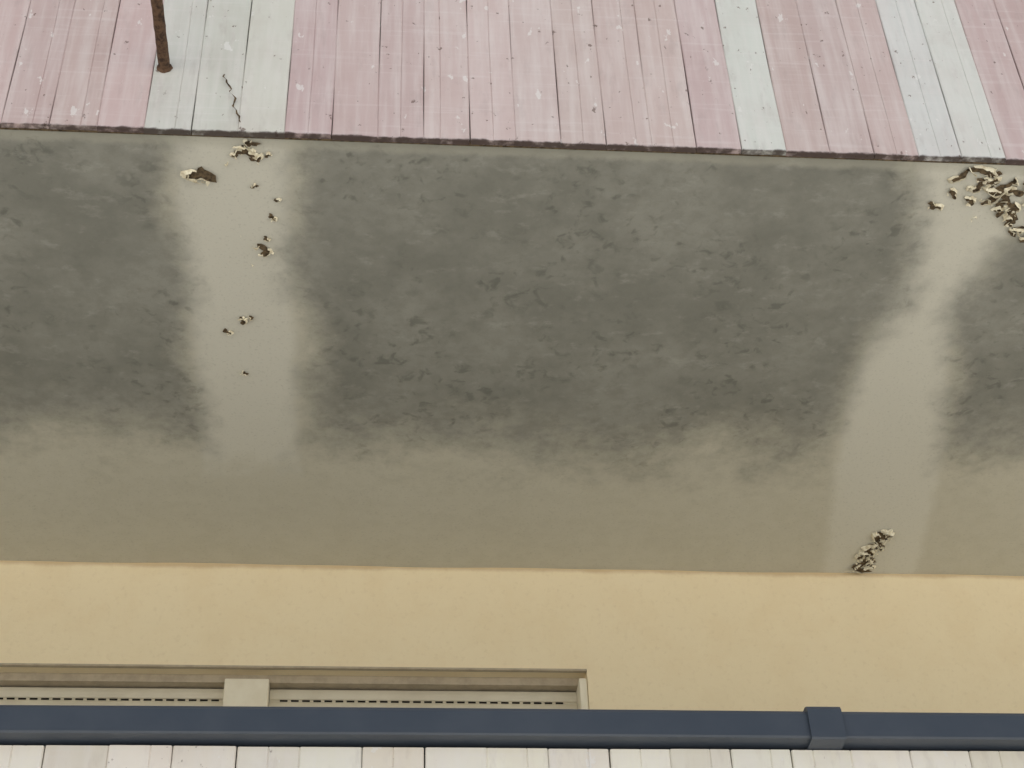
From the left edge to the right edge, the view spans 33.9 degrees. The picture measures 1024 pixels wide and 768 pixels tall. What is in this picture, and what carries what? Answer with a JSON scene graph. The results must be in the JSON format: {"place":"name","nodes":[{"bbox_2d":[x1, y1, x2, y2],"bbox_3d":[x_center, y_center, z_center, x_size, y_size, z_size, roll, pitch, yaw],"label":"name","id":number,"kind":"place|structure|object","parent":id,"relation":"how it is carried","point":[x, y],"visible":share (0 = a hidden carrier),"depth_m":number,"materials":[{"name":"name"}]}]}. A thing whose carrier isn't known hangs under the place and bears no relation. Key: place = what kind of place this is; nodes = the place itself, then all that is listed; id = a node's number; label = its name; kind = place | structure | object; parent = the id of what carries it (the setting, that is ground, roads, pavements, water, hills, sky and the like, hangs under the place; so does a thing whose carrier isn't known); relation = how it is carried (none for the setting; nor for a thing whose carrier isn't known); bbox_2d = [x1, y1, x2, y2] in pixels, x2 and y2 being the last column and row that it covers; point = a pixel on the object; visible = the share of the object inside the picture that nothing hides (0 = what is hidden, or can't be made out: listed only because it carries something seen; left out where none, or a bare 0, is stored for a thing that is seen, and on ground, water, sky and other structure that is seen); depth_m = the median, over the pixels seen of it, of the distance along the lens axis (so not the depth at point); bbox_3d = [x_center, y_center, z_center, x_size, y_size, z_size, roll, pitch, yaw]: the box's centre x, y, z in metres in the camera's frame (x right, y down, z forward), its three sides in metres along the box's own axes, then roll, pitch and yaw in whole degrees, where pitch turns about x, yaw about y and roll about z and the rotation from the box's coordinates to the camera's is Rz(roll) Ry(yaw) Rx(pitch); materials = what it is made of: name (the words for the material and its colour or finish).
{"place":"outdoors","nodes":[
{"label":"outdoors","id":0,"kind":"place"},
{"label":"ground","id":1,"kind":"structure","parent":0,"visible":0},
{"bbox_2d":[0,560,1023,712],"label":"yellow wall","id":2,"kind":"structure","parent":1,"relation":"on","point":[744,641],"depth_m":5.90,"materials":[{"name":"paint"}]},
{"bbox_2d":[0,687,223,705],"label":"shutter slats","id":3,"kind":"object","parent":2,"relation":"attached to","point":[118,694],"visible":0.11,"depth_m":5.71,"materials":[{"name":"beige plastic"}]},
{"bbox_2d":[0,698,218,700],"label":"shutter slots","id":4,"kind":"object","parent":3,"relation":"attached to","point":[112,699],"visible":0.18,"depth_m":5.71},
{"bbox_2d":[223,679,269,706],"bbox_3d":[-0.868,1.928,5.021,0.150,2.324,0.110,1,-40,-5],"label":"mullion","id":5,"kind":"object","parent":2,"relation":"on","point":[246,692],"visible":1,"depth_m":5.69},
{"bbox_2d":[0,673,578,691],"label":"shutter box lip","id":6,"kind":"object","parent":2,"relation":"attached to","point":[181,681],"visible":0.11,"depth_m":5.78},
{"bbox_2d":[0,663,586,672],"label":"lintel trim","id":7,"kind":"structure","parent":2,"relation":"attached to","point":[290,667],"depth_m":5.73,"materials":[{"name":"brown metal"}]},
{"bbox_2d":[269,689,577,708],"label":"shutter slats","id":8,"kind":"object","parent":2,"relation":"attached to","point":[568,700],"visible":0.24,"depth_m":5.79,"materials":[{"name":"beige plastic"}]},
{"bbox_2d":[280,700,562,703],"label":"shutter slots","id":9,"kind":"object","parent":8,"relation":"attached to","point":[420,702],"visible":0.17,"depth_m":5.79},
{"bbox_2d":[0,0,1023,575],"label":"balcony","id":10,"kind":"structure","parent":2,"relation":"attached to","point":[662,284],"depth_m":4.95,"materials":[{"name":"paint"}]},
{"bbox_2d":[150,0,172,72],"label":"drain pipe","id":11,"kind":"object","parent":10,"relation":"attached to","point":[164,65],"visible":1,"depth_m":4.47,"materials":[{"name":"metal"}]},
{"bbox_2d":[0,745,1023,767],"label":"balcony","id":12,"kind":"structure","parent":2,"relation":"attached to","point":[91,756],"depth_m":3.31,"materials":[{"name":"wood"}]},
{"bbox_2d":[0,705,1023,754],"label":"metal railing","id":13,"kind":"object","parent":12,"relation":"on","point":[821,728],"visible":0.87,"depth_m":3.33,"materials":[{"name":"metal"}]},
{"bbox_2d":[576,678,588,708],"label":"jambs","id":14,"kind":"object","parent":2,"relation":"attached to","point":[582,696],"visible":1,"depth_m":5.77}
]}

